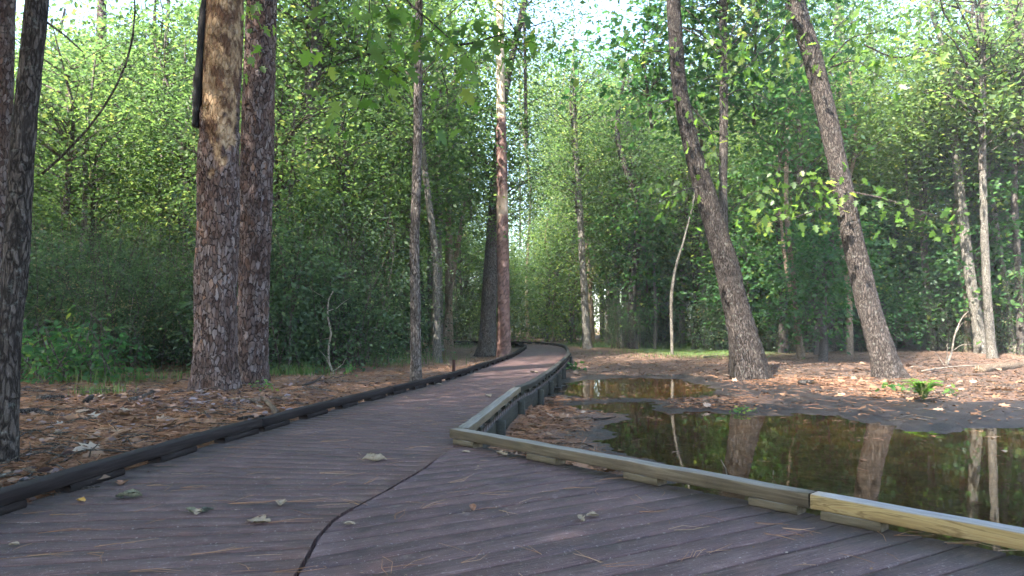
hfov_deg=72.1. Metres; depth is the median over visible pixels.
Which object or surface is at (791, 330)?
shrub
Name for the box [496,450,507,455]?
fallen leaf
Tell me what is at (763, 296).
understorey tree
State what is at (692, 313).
understorey tree
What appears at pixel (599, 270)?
understorey tree
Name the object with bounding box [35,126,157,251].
understorey tree
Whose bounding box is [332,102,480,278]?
understorey tree
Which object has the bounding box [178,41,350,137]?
slender tree
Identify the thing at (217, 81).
pine tree
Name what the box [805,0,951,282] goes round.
woodland tree
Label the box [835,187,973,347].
understorey tree
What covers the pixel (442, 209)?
slender tree
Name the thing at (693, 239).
understorey tree
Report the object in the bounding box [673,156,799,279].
understorey tree
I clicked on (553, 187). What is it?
slender tree
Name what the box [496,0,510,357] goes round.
pine tree
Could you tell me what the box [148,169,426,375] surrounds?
shrub
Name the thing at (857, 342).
shrub
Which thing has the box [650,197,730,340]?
understorey tree
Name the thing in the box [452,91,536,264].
slender tree
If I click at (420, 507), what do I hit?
deck needle litter
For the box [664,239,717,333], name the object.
understorey tree
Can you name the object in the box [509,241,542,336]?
understorey tree
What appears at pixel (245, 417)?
fallen branch
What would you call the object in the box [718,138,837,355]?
hardwood tree
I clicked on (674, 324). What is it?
shrub
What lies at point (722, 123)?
oak tree
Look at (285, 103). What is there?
slender tree
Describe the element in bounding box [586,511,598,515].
fallen leaf
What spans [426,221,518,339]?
understorey tree
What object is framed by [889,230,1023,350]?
understorey tree
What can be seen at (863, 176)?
slender tree
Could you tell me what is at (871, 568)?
deck crumb litter
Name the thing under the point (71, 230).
shrub
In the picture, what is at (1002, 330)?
shrub
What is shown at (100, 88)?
hardwood tree
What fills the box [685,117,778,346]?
hardwood tree
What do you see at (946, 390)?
seedling
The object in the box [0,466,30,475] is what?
fallen branch
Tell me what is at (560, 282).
understorey tree
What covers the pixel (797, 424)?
floating litter
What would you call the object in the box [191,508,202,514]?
fallen leaf
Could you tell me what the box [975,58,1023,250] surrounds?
woodland tree
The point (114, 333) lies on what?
shrub
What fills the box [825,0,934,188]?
woodland tree
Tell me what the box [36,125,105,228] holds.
understorey tree
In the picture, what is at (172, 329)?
shrub
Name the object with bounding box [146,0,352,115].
slender tree
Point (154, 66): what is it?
slender tree
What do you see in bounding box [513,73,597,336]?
woodland tree
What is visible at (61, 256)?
shrub
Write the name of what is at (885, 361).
oak tree
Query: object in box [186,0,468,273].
slender tree
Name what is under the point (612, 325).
shrub
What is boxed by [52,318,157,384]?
sapling
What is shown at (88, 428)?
needle litter
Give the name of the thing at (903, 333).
shrub
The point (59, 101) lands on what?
slender tree
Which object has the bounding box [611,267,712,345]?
shrub
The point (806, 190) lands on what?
woodland tree
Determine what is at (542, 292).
understorey tree
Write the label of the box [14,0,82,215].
woodland tree
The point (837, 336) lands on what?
pine tree
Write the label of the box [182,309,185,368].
bare stem
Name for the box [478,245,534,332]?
understorey tree
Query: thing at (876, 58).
woodland tree
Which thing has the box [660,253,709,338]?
understorey tree
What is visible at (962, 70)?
oak tree
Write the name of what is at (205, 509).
fallen leaf
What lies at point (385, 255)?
understorey tree
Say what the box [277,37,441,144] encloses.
slender tree
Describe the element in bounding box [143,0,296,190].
woodland tree
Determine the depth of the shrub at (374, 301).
14.57 m
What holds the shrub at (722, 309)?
on the ground at (776, 444)
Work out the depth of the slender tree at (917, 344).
30.98 m
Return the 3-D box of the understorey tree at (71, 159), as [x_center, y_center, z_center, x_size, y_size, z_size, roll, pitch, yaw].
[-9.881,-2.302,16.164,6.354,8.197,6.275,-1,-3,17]
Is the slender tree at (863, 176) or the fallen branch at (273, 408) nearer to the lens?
the fallen branch at (273, 408)
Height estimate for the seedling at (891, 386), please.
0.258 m
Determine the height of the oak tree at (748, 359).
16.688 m
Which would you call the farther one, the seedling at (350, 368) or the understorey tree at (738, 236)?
the understorey tree at (738, 236)
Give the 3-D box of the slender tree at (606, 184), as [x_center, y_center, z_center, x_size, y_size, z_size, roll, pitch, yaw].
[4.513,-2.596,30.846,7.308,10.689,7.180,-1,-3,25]
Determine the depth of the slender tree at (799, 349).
20.60 m
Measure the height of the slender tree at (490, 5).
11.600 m
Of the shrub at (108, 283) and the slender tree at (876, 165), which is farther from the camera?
the slender tree at (876, 165)
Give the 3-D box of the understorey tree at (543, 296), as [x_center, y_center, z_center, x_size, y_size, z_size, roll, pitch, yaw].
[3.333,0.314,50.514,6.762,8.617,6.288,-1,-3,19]
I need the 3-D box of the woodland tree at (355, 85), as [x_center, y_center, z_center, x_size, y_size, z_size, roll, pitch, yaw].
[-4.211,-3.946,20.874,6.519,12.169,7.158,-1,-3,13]
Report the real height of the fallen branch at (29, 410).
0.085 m
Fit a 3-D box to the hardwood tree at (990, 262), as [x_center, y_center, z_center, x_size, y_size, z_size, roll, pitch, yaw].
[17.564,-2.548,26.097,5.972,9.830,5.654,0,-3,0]
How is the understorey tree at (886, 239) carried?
on the ground at (776, 444)
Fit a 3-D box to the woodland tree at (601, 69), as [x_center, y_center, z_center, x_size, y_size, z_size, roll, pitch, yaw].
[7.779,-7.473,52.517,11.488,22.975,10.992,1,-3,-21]
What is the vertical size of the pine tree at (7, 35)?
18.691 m
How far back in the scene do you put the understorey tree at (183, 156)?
16.37 m
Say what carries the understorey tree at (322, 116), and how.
on the ground at (776, 444)
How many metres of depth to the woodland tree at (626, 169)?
27.77 m
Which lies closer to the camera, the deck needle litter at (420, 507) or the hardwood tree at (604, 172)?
the deck needle litter at (420, 507)
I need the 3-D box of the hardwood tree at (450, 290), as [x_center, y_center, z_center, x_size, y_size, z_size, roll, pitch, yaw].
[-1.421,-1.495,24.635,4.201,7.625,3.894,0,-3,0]
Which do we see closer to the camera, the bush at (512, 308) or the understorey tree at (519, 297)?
the bush at (512, 308)
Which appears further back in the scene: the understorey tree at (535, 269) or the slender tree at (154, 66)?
the understorey tree at (535, 269)
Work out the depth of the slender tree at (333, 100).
26.47 m
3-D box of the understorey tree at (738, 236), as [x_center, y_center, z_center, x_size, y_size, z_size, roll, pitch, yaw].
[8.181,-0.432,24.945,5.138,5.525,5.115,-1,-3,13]
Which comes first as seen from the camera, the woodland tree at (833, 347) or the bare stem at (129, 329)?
the bare stem at (129, 329)
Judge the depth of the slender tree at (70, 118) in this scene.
26.75 m
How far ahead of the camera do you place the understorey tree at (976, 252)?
22.73 m
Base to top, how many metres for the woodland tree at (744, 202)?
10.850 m
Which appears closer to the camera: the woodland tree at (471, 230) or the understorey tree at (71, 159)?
the understorey tree at (71, 159)
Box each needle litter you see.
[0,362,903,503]
[1,381,1020,574]
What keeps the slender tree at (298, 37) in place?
on the ground at (776, 444)
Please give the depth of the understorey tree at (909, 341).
31.71 m
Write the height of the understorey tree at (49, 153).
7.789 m
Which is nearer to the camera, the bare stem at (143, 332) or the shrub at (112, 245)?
the bare stem at (143, 332)
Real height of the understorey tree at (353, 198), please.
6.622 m
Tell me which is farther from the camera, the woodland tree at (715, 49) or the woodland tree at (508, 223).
the woodland tree at (508, 223)
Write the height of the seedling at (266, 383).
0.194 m
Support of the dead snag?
on the ground at (776, 444)
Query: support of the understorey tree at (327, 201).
on the ground at (776, 444)
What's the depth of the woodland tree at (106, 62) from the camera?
25.68 m
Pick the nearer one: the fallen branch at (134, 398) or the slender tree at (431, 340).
the fallen branch at (134, 398)
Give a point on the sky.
(623, 4)
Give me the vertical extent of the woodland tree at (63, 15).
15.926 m
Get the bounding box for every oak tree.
[0,0,556,463]
[411,0,630,356]
[542,0,809,380]
[574,0,850,374]
[646,0,984,378]
[870,0,1023,345]
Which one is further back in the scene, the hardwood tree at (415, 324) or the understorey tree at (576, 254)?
the understorey tree at (576, 254)
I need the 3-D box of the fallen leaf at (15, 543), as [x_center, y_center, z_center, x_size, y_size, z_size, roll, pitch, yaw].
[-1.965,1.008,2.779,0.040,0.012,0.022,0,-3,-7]
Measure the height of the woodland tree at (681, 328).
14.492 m
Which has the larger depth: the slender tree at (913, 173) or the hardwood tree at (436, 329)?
the slender tree at (913, 173)
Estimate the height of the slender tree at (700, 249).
11.735 m
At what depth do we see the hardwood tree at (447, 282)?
27.04 m
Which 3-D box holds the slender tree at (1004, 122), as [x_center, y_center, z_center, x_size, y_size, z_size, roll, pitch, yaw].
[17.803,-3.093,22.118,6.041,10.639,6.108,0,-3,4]
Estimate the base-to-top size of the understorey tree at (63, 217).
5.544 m
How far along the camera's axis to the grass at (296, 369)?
12.29 m
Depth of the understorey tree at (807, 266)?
29.16 m
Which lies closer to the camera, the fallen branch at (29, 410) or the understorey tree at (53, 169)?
the fallen branch at (29, 410)
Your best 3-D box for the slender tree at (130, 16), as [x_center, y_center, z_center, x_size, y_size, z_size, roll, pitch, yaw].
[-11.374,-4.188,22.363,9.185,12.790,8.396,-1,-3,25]
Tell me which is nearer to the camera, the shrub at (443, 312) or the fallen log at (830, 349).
the fallen log at (830, 349)
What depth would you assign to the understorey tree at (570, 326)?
36.56 m
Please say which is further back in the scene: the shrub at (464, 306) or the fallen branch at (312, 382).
the shrub at (464, 306)
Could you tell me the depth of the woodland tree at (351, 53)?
28.54 m
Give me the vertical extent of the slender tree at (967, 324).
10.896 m
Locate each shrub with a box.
[0,204,141,376]
[21,221,192,376]
[23,192,190,365]
[27,214,192,369]
[28,194,156,297]
[28,218,109,340]
[31,207,179,357]
[32,205,192,354]
[32,216,135,356]
[51,248,159,357]
[68,207,193,361]
[77,192,319,371]
[101,226,193,366]
[108,202,191,334]
[146,201,352,357]
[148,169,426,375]
[154,231,322,365]
[193,242,365,361]
[270,184,453,369]
[272,199,447,368]
[302,252,399,360]
[346,223,460,357]
[408,274,467,340]
[424,265,497,340]
[443,270,481,339]
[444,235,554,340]
[458,271,526,339]
[589,276,676,346]
[593,282,669,348]
[594,303,650,342]
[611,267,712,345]
[644,274,692,342]
[660,265,778,351]
[683,280,776,345]
[752,280,835,352]
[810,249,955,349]
[830,272,921,351]
[886,305,920,343]
[892,265,1004,351]
[900,304,938,343]
[904,290,955,344]
[954,246,1023,355]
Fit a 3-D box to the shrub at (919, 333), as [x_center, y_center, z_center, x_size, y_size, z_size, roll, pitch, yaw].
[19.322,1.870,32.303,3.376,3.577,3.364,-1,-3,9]
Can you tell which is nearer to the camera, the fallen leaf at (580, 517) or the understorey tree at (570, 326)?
the fallen leaf at (580, 517)
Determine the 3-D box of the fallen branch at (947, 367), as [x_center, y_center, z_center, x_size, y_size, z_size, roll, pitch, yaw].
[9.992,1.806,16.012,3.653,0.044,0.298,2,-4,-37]
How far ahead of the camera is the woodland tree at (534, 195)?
59.62 m
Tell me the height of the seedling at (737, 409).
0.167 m
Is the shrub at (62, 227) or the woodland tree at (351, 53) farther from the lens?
the woodland tree at (351, 53)
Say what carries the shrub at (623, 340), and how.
on the ground at (776, 444)
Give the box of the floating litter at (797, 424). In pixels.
[559,378,1022,521]
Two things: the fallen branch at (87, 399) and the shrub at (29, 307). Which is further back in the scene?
the shrub at (29, 307)
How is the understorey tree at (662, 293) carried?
on the ground at (776, 444)
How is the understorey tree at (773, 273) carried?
on the ground at (776, 444)
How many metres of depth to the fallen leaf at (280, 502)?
3.42 m
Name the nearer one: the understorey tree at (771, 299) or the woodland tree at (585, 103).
the understorey tree at (771, 299)
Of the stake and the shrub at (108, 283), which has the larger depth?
the shrub at (108, 283)
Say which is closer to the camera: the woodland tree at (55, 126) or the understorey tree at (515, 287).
the woodland tree at (55, 126)
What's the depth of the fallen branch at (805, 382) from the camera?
12.34 m
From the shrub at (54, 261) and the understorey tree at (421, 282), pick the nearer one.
the shrub at (54, 261)
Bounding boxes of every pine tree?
[0,0,15,282]
[93,0,190,239]
[187,0,275,391]
[237,0,276,384]
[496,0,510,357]
[765,0,939,346]
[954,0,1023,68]
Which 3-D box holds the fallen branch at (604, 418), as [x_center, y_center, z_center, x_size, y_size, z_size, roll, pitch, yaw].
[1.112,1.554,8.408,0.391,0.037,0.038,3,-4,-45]
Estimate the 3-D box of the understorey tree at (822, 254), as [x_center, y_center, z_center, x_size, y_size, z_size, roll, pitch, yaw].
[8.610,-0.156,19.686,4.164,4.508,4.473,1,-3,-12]
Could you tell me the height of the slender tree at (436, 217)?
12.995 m
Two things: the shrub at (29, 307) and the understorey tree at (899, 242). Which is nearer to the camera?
the shrub at (29, 307)
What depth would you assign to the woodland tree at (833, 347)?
25.21 m
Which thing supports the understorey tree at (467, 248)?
on the ground at (776, 444)
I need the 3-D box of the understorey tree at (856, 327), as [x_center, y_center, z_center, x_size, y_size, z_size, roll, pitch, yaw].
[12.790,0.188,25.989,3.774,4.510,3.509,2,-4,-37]
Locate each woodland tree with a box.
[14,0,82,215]
[14,0,142,222]
[14,1,126,232]
[15,27,113,219]
[48,2,187,213]
[138,0,302,222]
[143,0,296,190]
[276,0,482,353]
[290,0,383,161]
[349,0,505,348]
[364,0,527,345]
[455,180,487,293]
[457,13,596,338]
[472,189,524,294]
[480,15,627,337]
[506,36,593,263]
[512,124,567,277]
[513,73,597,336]
[520,71,639,338]
[523,41,659,325]
[544,46,666,198]
[544,52,702,348]
[549,52,665,328]
[580,22,748,347]
[590,129,676,337]
[638,0,797,189]
[682,0,903,352]
[707,118,764,332]
[727,31,870,342]
[730,0,970,351]
[780,17,934,228]
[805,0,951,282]
[820,22,1021,350]
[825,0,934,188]
[847,1,991,345]
[865,0,1023,348]
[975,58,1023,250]
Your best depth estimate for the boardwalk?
3.25 m
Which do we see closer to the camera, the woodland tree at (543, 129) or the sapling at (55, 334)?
the sapling at (55, 334)
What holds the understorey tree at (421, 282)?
on the ground at (776, 444)
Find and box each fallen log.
[807,342,845,351]
[974,362,1023,372]
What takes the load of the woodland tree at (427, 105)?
on the ground at (776, 444)
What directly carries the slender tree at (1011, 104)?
on the ground at (776, 444)
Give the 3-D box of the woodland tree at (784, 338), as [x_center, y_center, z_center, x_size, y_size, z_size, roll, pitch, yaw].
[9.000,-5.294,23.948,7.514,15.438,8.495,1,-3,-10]
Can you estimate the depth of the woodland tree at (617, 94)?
48.56 m
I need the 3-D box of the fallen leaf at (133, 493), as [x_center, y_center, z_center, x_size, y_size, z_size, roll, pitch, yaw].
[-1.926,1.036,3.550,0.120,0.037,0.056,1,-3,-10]
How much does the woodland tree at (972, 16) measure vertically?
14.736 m
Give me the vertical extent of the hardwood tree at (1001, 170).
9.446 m
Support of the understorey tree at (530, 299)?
on the ground at (776, 444)
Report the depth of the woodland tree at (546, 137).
47.89 m
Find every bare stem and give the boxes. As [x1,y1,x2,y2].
[129,293,133,372]
[137,275,144,371]
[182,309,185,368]
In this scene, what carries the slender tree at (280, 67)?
on the ground at (776, 444)
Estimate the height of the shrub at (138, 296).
3.885 m
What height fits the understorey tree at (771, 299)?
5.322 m
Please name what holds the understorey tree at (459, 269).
on the ground at (776, 444)
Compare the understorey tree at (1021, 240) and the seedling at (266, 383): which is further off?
the understorey tree at (1021, 240)
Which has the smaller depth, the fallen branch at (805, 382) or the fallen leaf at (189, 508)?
the fallen leaf at (189, 508)
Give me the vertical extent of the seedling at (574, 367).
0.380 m
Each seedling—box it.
[249,379,278,391]
[338,364,357,376]
[566,361,586,370]
[729,405,756,413]
[875,380,918,392]
[942,383,959,395]
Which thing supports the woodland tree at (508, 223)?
on the ground at (776, 444)
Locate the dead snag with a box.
[937,311,971,364]
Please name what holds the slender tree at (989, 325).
on the ground at (776, 444)
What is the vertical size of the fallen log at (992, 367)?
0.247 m
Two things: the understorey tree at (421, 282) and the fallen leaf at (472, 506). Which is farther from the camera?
the understorey tree at (421, 282)
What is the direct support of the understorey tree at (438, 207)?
on the ground at (776, 444)
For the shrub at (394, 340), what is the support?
on the ground at (776, 444)
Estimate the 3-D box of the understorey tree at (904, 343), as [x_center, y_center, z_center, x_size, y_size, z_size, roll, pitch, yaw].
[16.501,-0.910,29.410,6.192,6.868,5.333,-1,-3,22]
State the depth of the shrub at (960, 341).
23.57 m
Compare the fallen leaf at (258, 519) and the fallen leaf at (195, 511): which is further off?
the fallen leaf at (195, 511)
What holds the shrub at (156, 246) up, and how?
on the ground at (776, 444)
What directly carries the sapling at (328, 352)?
on the ground at (776, 444)
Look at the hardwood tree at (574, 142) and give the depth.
27.93 m
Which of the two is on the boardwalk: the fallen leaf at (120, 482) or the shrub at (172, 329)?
the fallen leaf at (120, 482)
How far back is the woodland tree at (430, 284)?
29.44 m
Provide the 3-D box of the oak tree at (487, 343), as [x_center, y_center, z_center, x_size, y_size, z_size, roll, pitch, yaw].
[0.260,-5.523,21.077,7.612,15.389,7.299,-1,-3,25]
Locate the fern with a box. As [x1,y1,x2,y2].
[902,379,943,399]
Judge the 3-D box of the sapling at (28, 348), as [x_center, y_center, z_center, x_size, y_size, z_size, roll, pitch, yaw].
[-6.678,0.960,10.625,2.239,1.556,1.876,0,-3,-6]
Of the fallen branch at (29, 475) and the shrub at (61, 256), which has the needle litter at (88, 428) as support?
the fallen branch at (29, 475)
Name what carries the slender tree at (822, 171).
on the ground at (776, 444)
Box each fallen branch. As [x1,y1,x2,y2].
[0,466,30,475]
[15,471,35,483]
[19,408,52,415]
[36,395,64,400]
[83,394,93,402]
[128,388,157,401]
[228,395,288,413]
[237,415,264,420]
[302,373,324,385]
[594,416,615,420]
[798,379,814,384]
[921,364,987,371]
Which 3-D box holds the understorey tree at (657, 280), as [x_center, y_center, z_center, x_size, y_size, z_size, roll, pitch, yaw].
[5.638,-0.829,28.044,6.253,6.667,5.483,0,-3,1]
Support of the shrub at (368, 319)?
on the ground at (776, 444)
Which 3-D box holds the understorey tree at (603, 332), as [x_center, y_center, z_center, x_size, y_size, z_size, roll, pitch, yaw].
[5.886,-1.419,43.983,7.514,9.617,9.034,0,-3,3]
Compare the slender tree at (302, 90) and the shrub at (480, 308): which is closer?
the slender tree at (302, 90)
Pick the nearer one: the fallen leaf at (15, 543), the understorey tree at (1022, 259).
the fallen leaf at (15, 543)
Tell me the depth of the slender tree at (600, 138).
33.07 m
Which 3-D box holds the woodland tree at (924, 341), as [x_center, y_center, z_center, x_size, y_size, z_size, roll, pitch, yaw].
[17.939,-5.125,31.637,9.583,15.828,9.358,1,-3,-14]
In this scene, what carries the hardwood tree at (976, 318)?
on the ground at (776, 444)
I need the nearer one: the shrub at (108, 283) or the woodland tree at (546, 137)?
the shrub at (108, 283)
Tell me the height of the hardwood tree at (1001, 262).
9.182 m
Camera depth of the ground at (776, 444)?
7.88 m
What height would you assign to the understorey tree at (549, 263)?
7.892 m
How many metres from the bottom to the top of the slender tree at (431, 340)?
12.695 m
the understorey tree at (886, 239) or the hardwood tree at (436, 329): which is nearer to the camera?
the hardwood tree at (436, 329)
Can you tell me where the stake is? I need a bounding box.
[452,360,454,370]
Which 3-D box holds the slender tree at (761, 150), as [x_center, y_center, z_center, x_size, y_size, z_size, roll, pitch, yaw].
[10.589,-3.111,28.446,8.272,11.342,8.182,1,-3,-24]
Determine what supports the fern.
on the ground at (776, 444)
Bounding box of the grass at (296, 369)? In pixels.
[23,340,773,394]
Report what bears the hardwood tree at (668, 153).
on the ground at (776, 444)
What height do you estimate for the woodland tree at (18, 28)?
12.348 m
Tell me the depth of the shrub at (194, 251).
16.75 m
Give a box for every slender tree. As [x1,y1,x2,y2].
[14,9,191,221]
[14,47,90,168]
[15,30,137,210]
[18,0,276,350]
[42,3,280,354]
[96,0,487,163]
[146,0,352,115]
[153,2,379,203]
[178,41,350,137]
[185,49,330,140]
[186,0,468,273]
[276,0,568,357]
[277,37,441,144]
[280,66,373,143]
[327,0,594,351]
[347,71,517,346]
[402,124,492,342]
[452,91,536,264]
[514,114,649,318]
[530,47,748,347]
[532,58,699,333]
[542,117,674,346]
[589,66,805,348]
[661,0,949,359]
[675,81,889,299]
[687,79,886,350]
[712,69,940,294]
[759,32,965,354]
[781,89,975,347]
[789,94,916,219]
[821,0,1023,354]
[831,0,1023,358]
[857,103,1003,308]
[859,21,1023,351]
[864,101,940,345]
[871,6,1023,273]
[974,35,1023,173]
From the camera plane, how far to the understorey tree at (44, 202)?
20.95 m
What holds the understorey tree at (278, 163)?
on the ground at (776, 444)
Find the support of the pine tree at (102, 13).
on the ground at (776, 444)
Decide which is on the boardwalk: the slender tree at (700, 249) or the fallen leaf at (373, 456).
the fallen leaf at (373, 456)
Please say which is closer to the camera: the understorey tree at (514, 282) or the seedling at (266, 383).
the seedling at (266, 383)
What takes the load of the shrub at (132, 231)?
on the ground at (776, 444)
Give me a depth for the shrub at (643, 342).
30.60 m
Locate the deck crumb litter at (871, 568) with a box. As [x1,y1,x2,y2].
[94,376,872,574]
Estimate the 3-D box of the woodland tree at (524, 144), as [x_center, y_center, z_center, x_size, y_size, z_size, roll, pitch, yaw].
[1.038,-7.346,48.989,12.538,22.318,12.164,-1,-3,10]
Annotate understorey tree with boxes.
[13,1,195,307]
[14,36,105,260]
[32,124,132,230]
[32,165,177,265]
[32,168,71,239]
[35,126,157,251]
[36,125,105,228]
[76,68,285,359]
[78,104,241,275]
[89,149,194,281]
[95,35,425,359]
[273,94,452,361]
[273,121,420,282]
[274,79,420,281]
[291,74,540,344]
[300,201,444,309]
[319,115,475,329]
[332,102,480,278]
[401,119,493,343]
[420,178,519,340]
[421,205,485,301]
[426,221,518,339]
[469,228,532,336]
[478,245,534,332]
[496,204,595,341]
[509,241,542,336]
[509,242,578,337]
[511,187,620,343]
[512,201,614,340]
[512,245,602,339]
[518,111,664,344]
[519,223,600,335]
[520,246,581,338]
[551,176,684,347]
[560,202,614,340]
[577,181,712,348]
[592,90,772,348]
[605,216,692,329]
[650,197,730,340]
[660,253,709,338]
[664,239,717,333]
[669,199,807,333]
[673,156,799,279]
[673,255,775,348]
[696,190,822,349]
[705,232,807,337]
[733,185,893,354]
[750,200,900,361]
[770,197,841,345]
[806,231,915,350]
[820,192,932,345]
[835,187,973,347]
[857,187,949,346]
[879,146,1023,351]
[886,198,951,344]
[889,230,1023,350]
[972,184,1023,308]
[995,200,1023,318]
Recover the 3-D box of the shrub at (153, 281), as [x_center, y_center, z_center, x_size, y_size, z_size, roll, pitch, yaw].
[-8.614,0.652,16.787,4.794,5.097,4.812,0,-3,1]
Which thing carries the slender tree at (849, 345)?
on the ground at (776, 444)
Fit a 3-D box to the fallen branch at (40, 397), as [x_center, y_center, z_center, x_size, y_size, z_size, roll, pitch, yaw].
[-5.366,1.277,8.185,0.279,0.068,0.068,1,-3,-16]
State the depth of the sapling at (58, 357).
10.60 m
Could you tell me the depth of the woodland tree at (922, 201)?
24.26 m
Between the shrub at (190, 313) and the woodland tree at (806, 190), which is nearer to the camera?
the shrub at (190, 313)
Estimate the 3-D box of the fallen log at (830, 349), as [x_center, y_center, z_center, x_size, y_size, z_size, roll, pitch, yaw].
[11.768,2.073,25.909,0.616,0.550,4.080,-3,-4,41]
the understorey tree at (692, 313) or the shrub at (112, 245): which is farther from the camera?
the understorey tree at (692, 313)
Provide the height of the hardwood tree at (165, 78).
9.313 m
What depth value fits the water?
12.48 m
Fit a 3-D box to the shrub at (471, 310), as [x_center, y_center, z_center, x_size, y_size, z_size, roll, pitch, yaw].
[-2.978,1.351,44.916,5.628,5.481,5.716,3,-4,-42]
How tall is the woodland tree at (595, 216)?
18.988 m
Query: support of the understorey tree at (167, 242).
on the ground at (776, 444)
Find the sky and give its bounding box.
[15,0,1004,326]
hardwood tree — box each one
[15,10,192,248]
[57,0,289,356]
[280,0,587,380]
[298,10,514,362]
[394,76,532,348]
[424,142,518,350]
[508,27,644,348]
[534,92,622,341]
[550,82,647,342]
[610,135,689,339]
[630,83,770,354]
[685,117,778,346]
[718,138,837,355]
[853,0,1023,353]
[892,80,1023,352]
[911,116,1012,348]
[912,103,1023,350]
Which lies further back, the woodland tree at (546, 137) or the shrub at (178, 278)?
the woodland tree at (546, 137)
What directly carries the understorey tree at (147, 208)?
on the ground at (776, 444)
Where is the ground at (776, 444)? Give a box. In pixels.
[20,327,1023,556]
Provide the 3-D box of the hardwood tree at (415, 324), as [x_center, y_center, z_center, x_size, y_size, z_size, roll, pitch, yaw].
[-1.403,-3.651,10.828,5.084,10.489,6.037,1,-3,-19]
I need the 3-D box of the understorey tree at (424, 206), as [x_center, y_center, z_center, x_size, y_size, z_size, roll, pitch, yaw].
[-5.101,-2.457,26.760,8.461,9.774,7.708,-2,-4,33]
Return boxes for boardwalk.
[0,341,1023,575]
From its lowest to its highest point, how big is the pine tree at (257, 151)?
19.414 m
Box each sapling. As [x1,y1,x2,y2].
[21,295,99,376]
[21,301,152,384]
[22,313,130,383]
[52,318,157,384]
[310,287,349,372]
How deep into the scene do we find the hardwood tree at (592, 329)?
34.10 m
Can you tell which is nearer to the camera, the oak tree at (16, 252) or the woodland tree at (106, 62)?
the oak tree at (16, 252)
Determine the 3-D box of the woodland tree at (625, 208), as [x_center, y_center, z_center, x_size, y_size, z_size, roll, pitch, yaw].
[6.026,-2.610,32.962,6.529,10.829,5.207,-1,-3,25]
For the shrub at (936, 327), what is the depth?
30.52 m
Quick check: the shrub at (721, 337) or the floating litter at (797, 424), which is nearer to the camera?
the floating litter at (797, 424)
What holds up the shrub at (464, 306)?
on the ground at (776, 444)
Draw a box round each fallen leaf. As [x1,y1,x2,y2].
[9,541,19,544]
[115,480,127,484]
[117,489,142,496]
[186,507,195,512]
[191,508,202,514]
[197,507,213,511]
[247,515,270,522]
[276,499,286,505]
[362,452,386,460]
[469,503,475,510]
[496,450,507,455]
[577,514,584,520]
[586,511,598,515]
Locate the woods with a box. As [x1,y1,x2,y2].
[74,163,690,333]
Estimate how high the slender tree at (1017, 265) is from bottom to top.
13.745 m
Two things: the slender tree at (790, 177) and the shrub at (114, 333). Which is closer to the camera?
the shrub at (114, 333)
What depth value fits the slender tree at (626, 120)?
29.39 m
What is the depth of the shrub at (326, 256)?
15.19 m
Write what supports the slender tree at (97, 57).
on the ground at (776, 444)
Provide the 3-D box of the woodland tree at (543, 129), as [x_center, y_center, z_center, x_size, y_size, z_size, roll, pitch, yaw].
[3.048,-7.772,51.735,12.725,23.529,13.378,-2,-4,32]
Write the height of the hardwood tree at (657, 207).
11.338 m
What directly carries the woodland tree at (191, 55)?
on the ground at (776, 444)
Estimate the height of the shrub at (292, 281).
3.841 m

